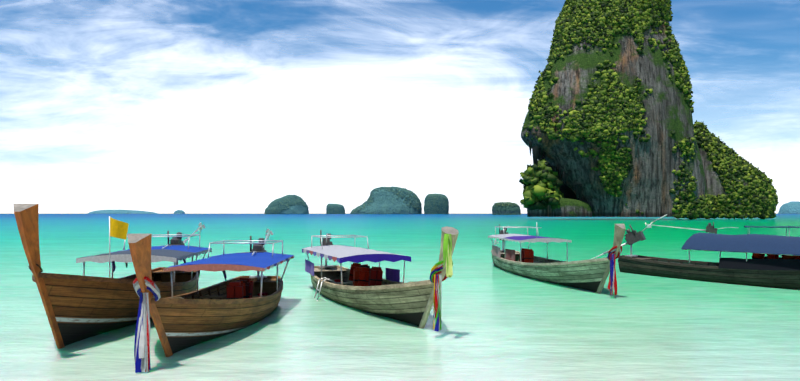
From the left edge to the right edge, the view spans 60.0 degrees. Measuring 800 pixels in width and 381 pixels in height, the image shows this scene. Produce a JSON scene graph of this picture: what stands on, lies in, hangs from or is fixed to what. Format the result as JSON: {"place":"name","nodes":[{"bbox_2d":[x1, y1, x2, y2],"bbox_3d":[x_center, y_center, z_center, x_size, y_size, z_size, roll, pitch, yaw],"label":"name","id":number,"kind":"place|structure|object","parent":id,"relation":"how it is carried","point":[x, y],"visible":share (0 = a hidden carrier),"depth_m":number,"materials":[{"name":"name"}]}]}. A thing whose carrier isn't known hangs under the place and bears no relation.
{"place":"outdoors","nodes":[
{"label":"outdoors","id":0,"kind":"place"},
{"bbox_2d":[0,0,799,212],"bbox_3d":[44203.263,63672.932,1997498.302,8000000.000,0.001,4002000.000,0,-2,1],"label":"cloud","id":1,"kind":"structure","parent":0,"point":[349,132],"depth_m":22553.97,"materials":[{"name":"white"}]},
{"bbox_2d":[0,214,799,380],"bbox_3d":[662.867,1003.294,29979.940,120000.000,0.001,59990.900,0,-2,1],"label":"sea water","id":2,"kind":"structure","parent":0,"point":[498,324],"depth_m":17.72,"materials":[{"name":"teal liquid"}]},
{"bbox_2d":[13,204,211,348],"bbox_3d":[-7.179,2.032,19.576,2.514,3.103,15.933,0,-2,-5],"label":"longtail boat","id":3,"kind":"object","parent":2,"relation":"on","point":[78,307],"visible":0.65,"depth_m":14.40,"materials":[{"name":"brown wood"}]},
{"bbox_2d":[127,229,293,372],"bbox_3d":[-4.335,2.238,18.244,2.352,2.604,14.649,0,-2,-1],"label":"longtail boat","id":4,"kind":"object","parent":2,"relation":"on","point":[197,316],"visible":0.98,"depth_m":14.03,"materials":[{"name":"brown wood"}]},
{"bbox_2d":[302,226,458,330],"bbox_3d":[-1.675,2.497,21.762,2.595,3.003,16.305,1,-2,-19],"label":"longtail boat","id":5,"kind":"object","parent":2,"relation":"on","point":[357,285],"visible":0.94,"depth_m":18.47,"materials":[{"name":"brown wood"}]},
{"bbox_2d":[492,202,520,214],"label":"island","id":6,"kind":"structure","parent":2,"relation":"on","point":[503,210],"depth_m":1478.92,"materials":[{"name":"teal stone"}]},
{"bbox_2d":[494,202,518,214],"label":"island vegetation","id":7,"kind":"object","parent":6,"relation":"on","point":[507,204],"visible":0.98,"depth_m":1481.02,"materials":[{"name":"green plant"}]},
{"bbox_2d":[488,222,625,297],"bbox_3d":[5.850,2.637,30.415,2.218,2.617,19.012,0,-2,-6],"label":"longtail boat","id":8,"kind":"object","parent":2,"relation":"on","point":[590,274],"visible":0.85,"depth_m":25.62,"materials":[{"name":"grey wood"}]},
{"bbox_2d":[592,214,799,289],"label":"longtail boat","id":9,"kind":"object","parent":2,"relation":"on","point":[772,269],"visible":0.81,"depth_m":25.90,"materials":[{"name":"brown wood"}]},
{"bbox_2d":[645,222,799,235],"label":"longtail boat","id":10,"kind":"object","parent":2,"relation":"on","point":[710,228],"visible":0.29,"depth_m":48.71,"materials":[{"name":"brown wood"}]},
{"bbox_2d":[0,0,799,213],"label":"sky","id":11,"kind":"structure","parent":0,"point":[754,13],"materials":[{"name":"blue"}]},
{"bbox_3d":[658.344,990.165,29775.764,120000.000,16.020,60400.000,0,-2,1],"label":"seabed sand","id":12,"kind":"structure","parent":0,"visible":0},
{"bbox_2d":[88,210,157,213],"bbox_3d":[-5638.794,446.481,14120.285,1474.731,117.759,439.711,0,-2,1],"label":"distant island","id":13,"kind":"structure","parent":12,"relation":"on","point":[118,212],"depth_m":13964.12,"materials":[{"name":"blue stone"}]},
{"bbox_2d":[174,210,184,213],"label":"distant island","id":14,"kind":"structure","parent":12,"relation":"on","point":[179,212],"depth_m":12045.18,"materials":[{"name":"blue stone"}]},
{"bbox_2d":[267,197,308,213],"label":"island","id":15,"kind":"structure","parent":12,"relation":"on","point":[297,209],"depth_m":3557.91,"materials":[{"name":"teal stone"}]},
{"bbox_2d":[264,195,308,213],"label":"island vegetation","id":16,"kind":"object","parent":15,"relation":"on","point":[273,206],"visible":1,"depth_m":3569.08,"materials":[{"name":"teal plant"}]},
{"bbox_2d":[352,188,420,213],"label":"island","id":17,"kind":"structure","parent":12,"relation":"on","point":[386,202],"depth_m":3227.49,"materials":[{"name":"teal stone"}]},
{"bbox_2d":[350,186,421,213],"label":"island vegetation","id":18,"kind":"object","parent":17,"relation":"on","point":[368,201],"visible":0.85,"depth_m":3256.61,"materials":[{"name":"teal plant"}]},
{"bbox_2d":[521,0,769,216],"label":"rock cliff","id":19,"kind":"structure","parent":12,"relation":"on","point":[649,180],"depth_m":286.45,"materials":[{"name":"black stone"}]},
{"bbox_2d":[519,0,778,218],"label":"trees","id":20,"kind":"object","parent":19,"relation":"on","point":[613,111],"visible":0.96,"depth_m":287.67,"materials":[{"name":"green plant"}]},
{"bbox_2d":[778,201,799,213],"bbox_3d":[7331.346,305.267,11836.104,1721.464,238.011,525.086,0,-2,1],"label":"distant island","id":21,"kind":"structure","parent":12,"relation":"on","point":[792,207],"depth_m":11768.47,"materials":[{"name":"blue stone"}]},
{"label":"island","id":22,"kind":"object","parent":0,"visible":0},
{"bbox_2d":[326,203,344,213],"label":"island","id":23,"kind":"structure","parent":22,"relation":"on","point":[332,208],"depth_m":3681.90,"materials":[{"name":"teal stone"}]},
{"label":"island","id":24,"kind":"object","parent":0,"visible":0},
{"bbox_2d":[424,194,448,213],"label":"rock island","id":25,"kind":"structure","parent":24,"relation":"on","point":[443,206],"depth_m":3167.87,"materials":[{"name":"teal stone"}]}
]}

